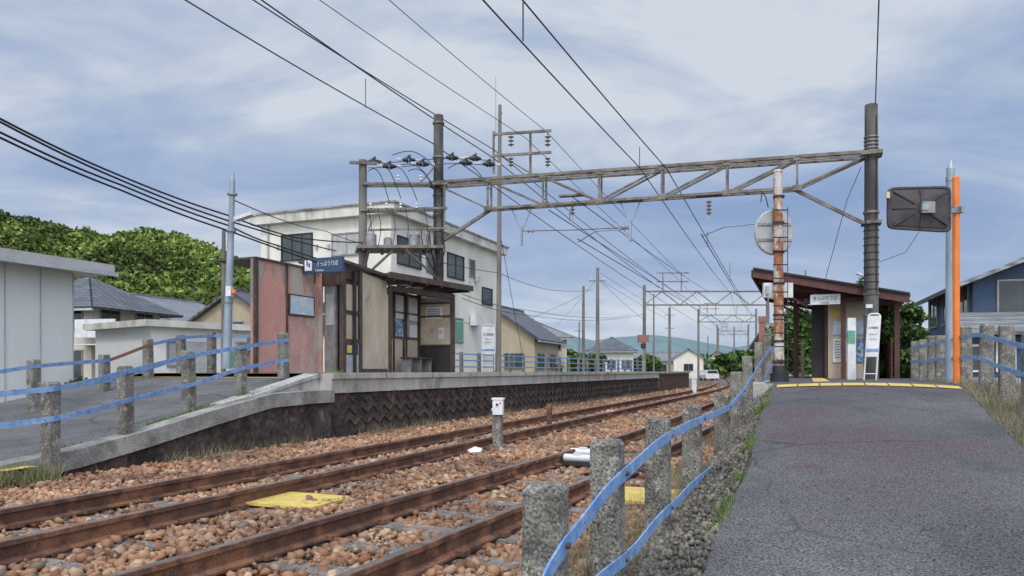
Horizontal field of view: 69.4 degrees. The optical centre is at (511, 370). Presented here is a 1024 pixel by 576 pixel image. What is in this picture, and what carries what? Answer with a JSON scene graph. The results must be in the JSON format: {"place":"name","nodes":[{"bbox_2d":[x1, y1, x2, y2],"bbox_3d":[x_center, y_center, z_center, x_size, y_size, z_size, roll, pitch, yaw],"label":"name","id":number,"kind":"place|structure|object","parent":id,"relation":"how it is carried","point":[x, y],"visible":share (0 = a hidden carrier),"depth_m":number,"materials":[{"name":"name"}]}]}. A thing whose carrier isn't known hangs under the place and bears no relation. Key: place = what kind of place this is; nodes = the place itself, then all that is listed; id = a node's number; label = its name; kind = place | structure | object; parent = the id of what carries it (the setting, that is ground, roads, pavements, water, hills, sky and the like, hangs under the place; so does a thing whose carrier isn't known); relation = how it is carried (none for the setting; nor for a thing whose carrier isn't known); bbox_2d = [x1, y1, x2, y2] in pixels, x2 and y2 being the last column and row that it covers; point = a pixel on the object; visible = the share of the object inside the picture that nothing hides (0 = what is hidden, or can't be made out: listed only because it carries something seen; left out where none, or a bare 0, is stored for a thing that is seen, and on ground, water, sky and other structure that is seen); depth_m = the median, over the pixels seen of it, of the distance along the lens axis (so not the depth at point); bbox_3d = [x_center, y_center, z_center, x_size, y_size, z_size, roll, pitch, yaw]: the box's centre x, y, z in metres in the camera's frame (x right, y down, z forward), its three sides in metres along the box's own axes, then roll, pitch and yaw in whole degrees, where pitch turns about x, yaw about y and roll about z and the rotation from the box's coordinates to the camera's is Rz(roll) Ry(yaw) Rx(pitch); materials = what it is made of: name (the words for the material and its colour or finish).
{"place":"outdoors","nodes":[
{"label":"outdoors","id":0,"kind":"place"},
{"bbox_2d":[0,247,118,402],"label":"storage shed","id":1,"kind":"structure","parent":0,"point":[36,306],"depth_m":20.49,"materials":[{"name":"metal"}]},
{"bbox_2d":[74,309,159,379],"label":"walls","id":2,"kind":"structure","parent":0,"point":[89,368],"depth_m":35.30,"materials":[{"name":"paint"}]},
{"bbox_2d":[75,319,115,345],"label":"balcony","id":3,"kind":"structure","parent":2,"relation":"attached to","point":[80,332],"depth_m":34.46,"materials":[{"name":"white paint"}]},
{"bbox_2d":[74,309,153,378],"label":"windows","id":4,"kind":"structure","parent":2,"relation":"attached to","point":[78,354],"depth_m":35.41,"materials":[{"name":"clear glass"}]},
{"bbox_2d":[74,277,182,317],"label":"roof","id":5,"kind":"structure","parent":2,"relation":"on","point":[90,293],"depth_m":36.94,"materials":[{"name":"tile"}]},
{"bbox_2d":[48,239,249,297],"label":"hill","id":6,"kind":"structure","parent":0,"point":[194,290],"depth_m":197.69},
{"bbox_2d":[0,208,249,305],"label":"forest","id":7,"kind":"object","parent":6,"relation":"on","point":[123,249],"visible":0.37,"depth_m":204.88,"materials":[{"name":"green plant"}]},
{"bbox_2d":[194,295,249,324],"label":"walls","id":8,"kind":"structure","parent":0,"point":[241,310],"depth_m":46.24,"materials":[{"name":"paint"}]},
{"bbox_2d":[187,288,249,321],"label":"roof","id":9,"kind":"structure","parent":8,"relation":"on","point":[243,295],"depth_m":46.50,"materials":[{"name":"tile"}]},
{"bbox_2d":[0,0,1023,346],"label":"sky","id":10,"kind":"structure","parent":0,"point":[165,96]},
{"bbox_2d":[501,314,557,371],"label":"walls","id":11,"kind":"structure","parent":0,"point":[530,345],"depth_m":56.47,"materials":[{"name":"paint"}]},
{"bbox_2d":[504,353,555,369],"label":"windows","id":12,"kind":"structure","parent":11,"relation":"attached to","point":[516,364],"depth_m":56.60,"materials":[{"name":"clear glass"}]},
{"bbox_2d":[501,305,565,344],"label":"roof","id":13,"kind":"structure","parent":11,"relation":"on","point":[534,328],"depth_m":58.79,"materials":[{"name":"tile"}]},
{"bbox_2d":[558,340,566,371],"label":"walls","id":14,"kind":"structure","parent":0,"point":[562,352],"depth_m":63.74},
{"bbox_2d":[536,321,574,339],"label":"roof","id":15,"kind":"structure","parent":14,"relation":"on","point":[561,335],"depth_m":63.72,"materials":[{"name":"grey tile"}]},
{"bbox_2d":[590,352,632,371],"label":"walls","id":16,"kind":"structure","parent":0,"point":[618,355],"depth_m":92.41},
{"bbox_2d":[585,337,638,352],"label":"roof","id":17,"kind":"structure","parent":16,"relation":"on","point":[611,344],"depth_m":92.65,"materials":[{"name":"tile"}]},
{"bbox_2d":[607,359,633,369],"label":"windows","id":18,"kind":"structure","parent":16,"relation":"attached to","point":[614,362],"depth_m":92.31,"materials":[{"name":"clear glass"}]},
{"bbox_2d":[551,327,754,356],"bbox_3d":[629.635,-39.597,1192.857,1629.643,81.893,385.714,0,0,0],"label":"distant hill","id":19,"kind":"structure","parent":0,"point":[678,345],"depth_m":1144.67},
{"bbox_2d":[660,361,672,371],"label":"walls","id":20,"kind":"structure","parent":0,"point":[665,362],"depth_m":136.62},
{"bbox_2d":[633,352,679,360],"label":"roof","id":21,"kind":"structure","parent":20,"relation":"on","point":[663,356],"depth_m":138.67,"materials":[{"name":"grey tile"}]},
{"bbox_2d":[629,388,1023,575],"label":"gravel verge","id":22,"kind":"structure","parent":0,"point":[658,561],"depth_m":5.22,"materials":[{"name":"gravel"}]},
{"bbox_2d":[572,408,744,575],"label":"dry grass","id":23,"kind":"structure","parent":22,"relation":"on","point":[680,490],"depth_m":6.49,"materials":[{"name":"plant"}]},
{"bbox_2d":[626,384,773,575],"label":"verge stones","id":24,"kind":"object","parent":22,"relation":"on","point":[697,556],"visible":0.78,"depth_m":5.20,"materials":[{"name":"gravel"}]},
{"bbox_2d":[690,383,775,575],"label":"grass","id":25,"kind":"structure","parent":22,"relation":"on","point":[750,439],"depth_m":5.99,"materials":[{"name":"plant"}]},
{"bbox_2d":[703,381,1023,575],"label":"asphalt path","id":26,"kind":"structure","parent":0,"point":[866,478],"depth_m":5.24,"materials":[{"name":"asphalt"}]},
{"bbox_2d":[928,263,1023,335],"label":"walls","id":27,"kind":"structure","parent":0,"point":[982,294],"depth_m":24.84,"materials":[{"name":"blue"}]},
{"bbox_2d":[915,257,1023,304],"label":"roof","id":28,"kind":"structure","parent":27,"relation":"on","point":[980,276],"depth_m":24.36,"materials":[{"name":"metal"}]},
{"bbox_2d":[928,279,1023,328],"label":"windows","id":29,"kind":"structure","parent":27,"relation":"attached to","point":[1010,295],"depth_m":24.66,"materials":[{"name":"white glass"}]},
{"bbox_2d":[930,375,1023,445],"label":"dry grass","id":30,"kind":"structure","parent":0,"point":[994,394],"depth_m":9.12,"materials":[{"name":"plant"}]},
{"bbox_2d":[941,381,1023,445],"bbox_3d":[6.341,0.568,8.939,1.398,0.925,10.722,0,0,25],"label":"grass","id":31,"kind":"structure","parent":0,"point":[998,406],"depth_m":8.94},
{"label":"ground","id":32,"kind":"structure","parent":0,"visible":0},
{"bbox_2d":[65,376,87,383],"bbox_3d":[-12.557,0.756,21.506,0.937,1.218,0.971,0,0,0],"label":"garden shrub","id":33,"kind":"object","parent":32,"relation":"on","point":[78,379],"visible":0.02,"depth_m":21.24,"materials":[{"name":"green plant"}]},
{"bbox_2d":[83,319,249,377],"bbox_3d":[-12.513,-0.167,27.103,4.600,3.034,4.103,0,0,37],"label":"flat roof annex","id":34,"kind":"object","parent":32,"relation":"on","point":[114,339],"visible":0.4,"depth_m":25.58,"materials":[{"name":"white concrete"}]},
{"bbox_2d":[0,373,334,477],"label":"platform ramp","id":35,"kind":"structure","parent":32,"relation":"on","point":[293,405],"depth_m":11.26,"materials":[{"name":"concrete"}]},
{"bbox_2d":[0,465,62,485],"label":"grass","id":36,"kind":"structure","parent":35,"relation":"on","point":[39,477],"depth_m":7.96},
{"bbox_2d":[0,332,249,411],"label":"railing fence","id":37,"kind":"object","parent":35,"relation":"on","point":[32,367],"visible":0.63,"depth_m":13.69,"materials":[{"name":"concrete"}]},
{"bbox_2d":[0,333,288,472],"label":"railing fence","id":38,"kind":"object","parent":35,"relation":"on","point":[50,418],"visible":0.96,"depth_m":9.44,"materials":[{"name":"concrete"}]},
{"bbox_2d":[35,370,340,453],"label":"grass","id":39,"kind":"structure","parent":35,"relation":"on","point":[161,419],"depth_m":10.70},
{"bbox_2d":[221,230,225,372],"bbox_3d":[-7.812,-1.236,20.000,0.138,5.171,0.138,0,0,0],"label":"utility pole","id":40,"kind":"object","parent":32,"relation":"on","point":[223,272],"visible":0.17,"depth_m":19.95,"materials":[{"name":"concrete"}]},
{"bbox_2d":[0,377,729,570],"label":"railway track","id":41,"kind":"structure","parent":32,"relation":"on","point":[34,544],"depth_m":7.03,"materials":[{"name":"metal"}]},
{"bbox_2d":[546,404,551,424],"bbox_3d":[0.746,0.932,14.626,0.100,0.560,0.105,0,0,22],"label":"rusty rail post","id":42,"kind":"object","parent":41,"relation":"on","point":[548,413],"visible":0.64,"depth_m":14.58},
{"bbox_2d":[0,377,753,575],"bbox_3d":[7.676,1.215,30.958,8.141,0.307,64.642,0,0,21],"label":"ballast stones","id":43,"kind":"object","parent":32,"relation":"on","point":[105,557],"visible":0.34,"depth_m":7.15,"materials":[{"name":"gravel"}]},
{"bbox_2d":[0,457,68,486],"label":"dry grass","id":44,"kind":"structure","parent":43,"relation":"on","point":[24,476],"depth_m":7.93,"materials":[{"name":"plant"}]},
{"bbox_2d":[245,492,348,508],"bbox_3d":[-1.987,1.177,6.731,0.840,0.025,0.620,0,0,22],"label":"yellow track pad","id":45,"kind":"object","parent":43,"relation":"on","point":[288,499],"visible":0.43,"depth_m":6.64,"materials":[{"name":"paint"}]},
{"bbox_2d":[75,393,637,472],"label":"dry grass","id":46,"kind":"structure","parent":43,"relation":"on","point":[379,430],"depth_m":12.30,"materials":[{"name":"plant"}]},
{"bbox_2d":[468,447,481,452],"bbox_3d":[-0.520,1.101,10.360,0.210,0.080,0.120,0,0,0],"label":"plastic scrap","id":47,"kind":"object","parent":43,"relation":"on","point":[474,449],"visible":1,"depth_m":10.34,"materials":[{"name":"white paint"}]},
{"bbox_2d":[490,398,505,447],"bbox_3d":[-0.216,0.845,11.677,0.233,0.837,0.237,0,0,22],"label":"trackside marker","id":48,"kind":"object","parent":43,"relation":"on","point":[497,409],"visible":0.92,"depth_m":11.63,"materials":[{"name":"concrete"}]},
{"bbox_2d":[559,447,589,465],"bbox_3d":[1.052,1.118,9.581,0.838,0.187,0.720,0,0,22],"label":"track sensor","id":49,"kind":"object","parent":43,"relation":"on","point":[579,456],"visible":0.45,"depth_m":9.36,"materials":[{"name":"white plastic"}]},
{"bbox_2d":[453,399,706,467],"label":"dry grass","id":50,"kind":"structure","parent":43,"relation":"on","point":[616,428],"depth_m":16.25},
{"bbox_2d":[496,460,705,575],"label":"dry grass","id":51,"kind":"structure","parent":43,"relation":"on","point":[585,548],"depth_m":5.35,"materials":[{"name":"plant"}]},
{"bbox_2d":[625,486,677,503],"bbox_3d":[1.257,1.170,6.909,0.750,0.060,0.600,0,0,22],"label":"yellow track pad","id":52,"kind":"object","parent":43,"relation":"on","point":[632,491],"visible":0.07,"depth_m":6.95,"materials":[{"name":"paint"}]},
{"bbox_2d":[261,214,496,371],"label":"walls","id":53,"kind":"structure","parent":32,"relation":"on","point":[485,260],"depth_m":35.52,"materials":[{"name":"paint"}]},
{"bbox_2d":[250,200,508,255],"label":"roof","id":54,"kind":"structure","parent":53,"relation":"on","point":[342,212],"depth_m":33.56,"materials":[{"name":"concrete"}]},
{"bbox_2d":[267,225,495,342],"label":"windows","id":55,"kind":"structure","parent":53,"relation":"attached to","point":[405,259],"depth_m":34.02,"materials":[{"name":"black glass"}]},
{"bbox_2d":[114,371,659,437],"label":"station platform","id":56,"kind":"structure","parent":32,"relation":"on","point":[363,401],"depth_m":17.94,"materials":[{"name":"concrete"}]},
{"bbox_2d":[221,173,255,368],"bbox_3d":[-5.522,-2.023,14.909,0.737,3.966,0.376,0,0,0],"label":"street lamp","id":57,"kind":"object","parent":56,"relation":"on","point":[228,301],"visible":1,"depth_m":14.94,"materials":[{"name":"metal"}]},
{"bbox_2d":[213,256,387,372],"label":"ticket office","id":58,"kind":"structure","parent":56,"relation":"on","point":[285,297],"depth_m":17.79,"materials":[{"name":"paint"}]},
{"bbox_2d":[303,256,343,283],"bbox_3d":[-4.413,-2.333,17.313,1.055,0.619,0.474,0,0,0],"label":"ticket sign","id":59,"kind":"object","parent":58,"relation":"attached to","point":[329,264],"visible":1,"depth_m":17.27,"materials":[{"name":"metal"}]},
{"bbox_2d":[340,265,362,372],"bbox_3d":[-3.945,-1.238,18.130,0.110,2.577,0.904,0,0,19],"label":"door","id":60,"kind":"structure","parent":58,"relation":"in","point":[346,341],"depth_m":18.01,"materials":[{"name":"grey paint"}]},
{"bbox_2d":[381,272,472,372],"bbox_3d":[-2.885,-1.319,21.770,1.955,2.738,4.604,0,0,29],"label":"waiting shelter","id":61,"kind":"object","parent":56,"relation":"on","point":[421,330],"visible":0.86,"depth_m":22.22,"materials":[{"name":"beige wood"}]},
{"bbox_2d":[482,325,494,370],"bbox_3d":[-0.879,-0.845,27.495,0.505,1.728,0.045,0,0,0],"label":"station name sign","id":62,"kind":"object","parent":56,"relation":"on","point":[488,340],"visible":1,"depth_m":27.48,"materials":[{"name":"metal"}]},
{"bbox_2d":[455,352,643,371],"bbox_3d":[3.354,-0.240,40.041,0.187,0.988,27.748,0,0,26],"label":"railing fence","id":63,"kind":"object","parent":56,"relation":"on","point":[510,367],"visible":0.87,"depth_m":36.16,"materials":[{"name":"metal"}]},
{"bbox_2d":[349,151,499,279],"bbox_3d":[-2.659,-2.789,22.848,4.636,8.278,1.100,0,0,-15],"label":"utility pole transformer","id":64,"kind":"object","parent":32,"relation":"on","point":[418,243],"visible":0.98,"depth_m":22.50,"materials":[{"name":"metal"}]},
{"bbox_2d":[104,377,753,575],"bbox_3d":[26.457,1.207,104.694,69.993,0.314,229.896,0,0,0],"label":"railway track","id":65,"kind":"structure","parent":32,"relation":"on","point":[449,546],"depth_m":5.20,"materials":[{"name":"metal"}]},
{"bbox_2d":[492,77,550,371],"bbox_3d":[0.394,-5.291,30.011,2.432,13.282,0.453,0,0,6],"label":"feeder mast","id":66,"kind":"object","parent":32,"relation":"on","point":[500,155],"visible":1,"depth_m":29.93,"materials":[{"name":"metal"}]},
{"bbox_2d":[574,321,581,353],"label":"utility pole","id":67,"kind":"object","parent":32,"relation":"on","point":[579,330],"visible":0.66,"depth_m":89.92,"materials":[{"name":"concrete"}]},
{"bbox_2d":[567,348,592,371],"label":"broadleaf tree","id":68,"kind":"object","parent":32,"relation":"on","point":[570,353],"visible":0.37,"depth_m":73.83,"materials":[{"name":"green plant"}]},
{"bbox_2d":[582,286,584,371],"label":"utility pole","id":69,"kind":"object","parent":32,"relation":"on","point":[583,327],"visible":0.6,"depth_m":61.90,"materials":[{"name":"concrete"}]},
{"bbox_2d":[576,353,607,371],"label":"broadleaf tree","id":70,"kind":"object","parent":32,"relation":"on","point":[602,356],"visible":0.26,"depth_m":84.17,"materials":[{"name":"green plant"}]},
{"bbox_2d":[589,268,605,371],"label":"utility pole","id":71,"kind":"object","parent":32,"relation":"on","point":[597,280],"visible":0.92,"depth_m":54.88,"materials":[{"name":"concrete"}]},
{"bbox_2d":[633,357,646,371],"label":"broadleaf tree","id":72,"kind":"object","parent":32,"relation":"on","point":[639,363],"visible":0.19,"depth_m":98.78,"materials":[{"name":"green plant"}]},
{"bbox_2d":[521,333,773,575],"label":"railing fence","id":73,"kind":"object","parent":32,"relation":"on","point":[549,538],"visible":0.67,"depth_m":3.89,"materials":[{"name":"concrete"}]},
{"bbox_2d":[575,351,719,376],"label":"distant tree belt","id":74,"kind":"object","parent":32,"relation":"on","point":[707,362],"visible":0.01,"depth_m":155.62,"materials":[{"name":"green plant"}]},
{"bbox_2d":[639,353,663,371],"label":"broadleaf tree","id":75,"kind":"object","parent":32,"relation":"on","point":[649,362],"visible":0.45,"depth_m":118.03,"materials":[{"name":"green plant"}]},
{"bbox_2d":[653,294,654,370],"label":"utility pole","id":76,"kind":"object","parent":32,"relation":"on","point":[653,336],"visible":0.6,"depth_m":74.94,"materials":[{"name":"concrete"}]},
{"bbox_2d":[429,103,882,378],"bbox_3d":[3.680,-3.329,21.716,12.779,9.358,2.310,0,0,22],"label":"catenary gantry","id":77,"kind":"object","parent":32,"relation":"on","point":[870,154],"visible":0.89,"depth_m":20.06,"materials":[{"name":"metal"}]},
{"bbox_2d":[0,0,918,354],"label":"overhead wires","id":78,"kind":"object","parent":77,"relation":"hanging from","point":[24,132],"visible":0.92,"depth_m":17.27,"materials":[{"name":"metal"}]},
{"bbox_2d":[665,307,673,371],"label":"utility pole","id":79,"kind":"object","parent":32,"relation":"on","point":[669,339],"visible":0.98,"depth_m":89.87,"materials":[{"name":"concrete"}]},
{"bbox_2d":[659,372,689,390],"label":"platform extension","id":80,"kind":"object","parent":32,"relation":"on","point":[669,381],"visible":0.66,"depth_m":47.26,"materials":[{"name":"concrete"}]},
{"bbox_2d":[638,335,648,370],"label":"warning lamp box","id":81,"kind":"object","parent":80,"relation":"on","point":[643,338],"visible":1,"depth_m":49.84,"materials":[{"name":"red paint"}]},
{"bbox_2d":[673,350,702,378],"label":"walls","id":82,"kind":"structure","parent":32,"relation":"on","point":[685,357],"depth_m":127.58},
{"bbox_2d":[673,364,703,370],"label":"windows","id":83,"kind":"structure","parent":82,"relation":"attached to","point":[688,367],"depth_m":127.54,"materials":[{"name":"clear glass"}]},
{"bbox_2d":[690,377,696,392],"bbox_3d":[9.829,0.858,40.000,0.300,1.001,0.250,0,0,0],"label":"white marker post","id":84,"kind":"object","parent":32,"relation":"on","point":[693,383],"visible":0.82,"depth_m":39.90,"materials":[{"name":"paint"}]},
{"bbox_2d":[643,272,769,371],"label":"catenary gantry","id":85,"kind":"object","parent":32,"relation":"on","point":[645,304],"visible":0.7,"depth_m":59.90,"materials":[{"name":"metal"}]},
{"bbox_2d":[700,370,718,380],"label":"parked car","id":86,"kind":"object","parent":32,"relation":"on","point":[706,374],"visible":0.81,"depth_m":95.00,"materials":[{"name":"white paint"}]},
{"bbox_2d":[709,352,737,377],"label":"broadleaf tree","id":87,"kind":"object","parent":32,"relation":"on","point":[724,364],"visible":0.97,"depth_m":104.23,"materials":[{"name":"green plant"}]},
{"bbox_2d":[697,303,756,380],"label":"catenary gantry","id":88,"kind":"object","parent":32,"relation":"on","point":[698,352],"visible":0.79,"depth_m":94.93,"materials":[{"name":"metal"}]},
{"bbox_2d":[715,349,740,375],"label":"broadleaf tree","id":89,"kind":"object","parent":32,"relation":"on","point":[731,352],"visible":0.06,"depth_m":128.96,"materials":[{"name":"green plant"}]},
{"bbox_2d":[716,323,748,355],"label":"catenary gantry","id":90,"kind":"object","parent":32,"relation":"on","point":[747,334],"visible":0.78,"depth_m":149.88,"materials":[{"name":"metal"}]},
{"bbox_2d":[733,327,734,354],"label":"utility pole","id":91,"kind":"object","parent":32,"relation":"on","point":[733,340],"visible":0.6,"depth_m":119.93,"materials":[{"name":"concrete"}]},
{"bbox_2d":[734,349,750,371],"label":"broadleaf tree","id":92,"kind":"object","parent":32,"relation":"on","point":[741,354],"visible":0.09,"depth_m":109.47,"materials":[{"name":"green plant"}]},
{"bbox_2d":[735,349,753,372],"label":"broadleaf tree","id":93,"kind":"object","parent":32,"relation":"on","point":[739,364],"visible":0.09,"depth_m":90.73,"materials":[{"name":"green plant"}]},
{"bbox_2d":[753,325,800,373],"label":"broadleaf tree","id":94,"kind":"object","parent":32,"relation":"on","point":[771,328],"visible":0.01,"depth_m":56.10,"materials":[{"name":"green plant"}]},
{"bbox_2d":[771,307,810,374],"bbox_3d":[14.664,-0.941,37.975,2.462,4.593,3.847,0,0,39],"label":"broadleaf tree","id":95,"kind":"object","parent":32,"relation":"on","point":[804,333],"visible":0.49,"depth_m":36.97,"materials":[{"name":"green plant"}]},
{"bbox_2d":[753,374,976,401],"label":"station platform","id":96,"kind":"structure","parent":32,"relation":"on","point":[759,388],"depth_m":15.10,"materials":[{"name":"concrete"}]},
{"bbox_2d":[758,316,765,356],"bbox_3d":[5.747,-0.336,17.000,0.160,1.820,0.160,0,0,22],"label":"rusty marker post","id":97,"kind":"object","parent":96,"relation":"on","point":[761,320],"visible":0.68,"depth_m":16.93,"materials":[{"name":"metal"}]},
{"bbox_2d":[754,169,793,381],"bbox_3d":[5.043,-1.785,14.165,0.760,4.027,0.670,0,0,0],"label":"signal post","id":98,"kind":"object","parent":96,"relation":"on","point":[773,232],"visible":0.99,"depth_m":13.94,"materials":[{"name":"metal"}]},
{"bbox_2d":[751,267,910,378],"bbox_3d":[9.614,-1.280,22.725,3.821,2.999,7.626,0,0,22],"label":"ticket shelter","id":99,"kind":"object","parent":96,"relation":"on","point":[834,306],"visible":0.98,"depth_m":20.01,"materials":[{"name":"paint"}]},
{"bbox_2d":[847,318,855,379],"bbox_3d":[8.053,-0.501,17.509,0.223,1.500,0.040,0,0,-6],"label":"notice board","id":100,"kind":"object","parent":96,"relation":"on","point":[851,336],"visible":0.82,"depth_m":17.51,"materials":[{"name":"white paint"}]},
{"bbox_2d":[863,313,880,379],"bbox_3d":[8.019,-0.520,16.464,0.376,1.534,0.065,0,0,17],"label":"standing sign","id":101,"kind":"object","parent":96,"relation":"on","point":[872,336],"visible":1,"depth_m":16.45,"materials":[{"name":"metal"}]},
{"bbox_2d":[885,176,964,383],"bbox_3d":[6.654,-1.281,11.826,1.373,3.746,0.282,0,0,-10],"label":"convex traffic mirror","id":102,"kind":"object","parent":96,"relation":"on","point":[925,208],"visible":0.97,"depth_m":11.80,"materials":[{"name":"orange paint"}]},
{"bbox_2d":[945,160,954,382],"bbox_3d":[7.642,-1.509,12.900,0.165,4.332,0.149,0,0,0],"label":"steel post","id":103,"kind":"object","parent":96,"relation":"on","point":[950,171],"visible":0.73,"depth_m":12.85,"materials":[{"name":"metal"}]},
{"bbox_2d":[910,324,1023,415],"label":"railing fence","id":104,"kind":"object","parent":96,"relation":"on","point":[927,360],"visible":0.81,"depth_m":10.78,"materials":[{"name":"concrete"}]},
{"bbox_2d":[879,300,930,377],"bbox_3d":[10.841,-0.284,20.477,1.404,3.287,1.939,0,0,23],"label":"shrub","id":105,"kind":"object","parent":32,"relation":"on","point":[907,333],"visible":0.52,"depth_m":20.29,"materials":[{"name":"green plant"}]},
{"bbox_2d":[960,312,1023,394],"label":"wall","id":106,"kind":"structure","parent":32,"relation":"on","point":[974,320],"depth_m":23.14,"materials":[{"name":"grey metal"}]},
{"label":"walls","id":107,"kind":"object","parent":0,"visible":0},
{"bbox_2d":[129,292,205,320],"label":"roof","id":108,"kind":"structure","parent":107,"relation":"on","point":[187,309],"depth_m":55.01,"materials":[{"name":"grey tile"}]},
{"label":"walls","id":109,"kind":"object","parent":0,"visible":0},
{"bbox_2d":[748,323,773,348],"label":"roof","id":110,"kind":"structure","parent":109,"relation":"on","point":[756,339],"depth_m":61.04,"materials":[{"name":"grey tile"}]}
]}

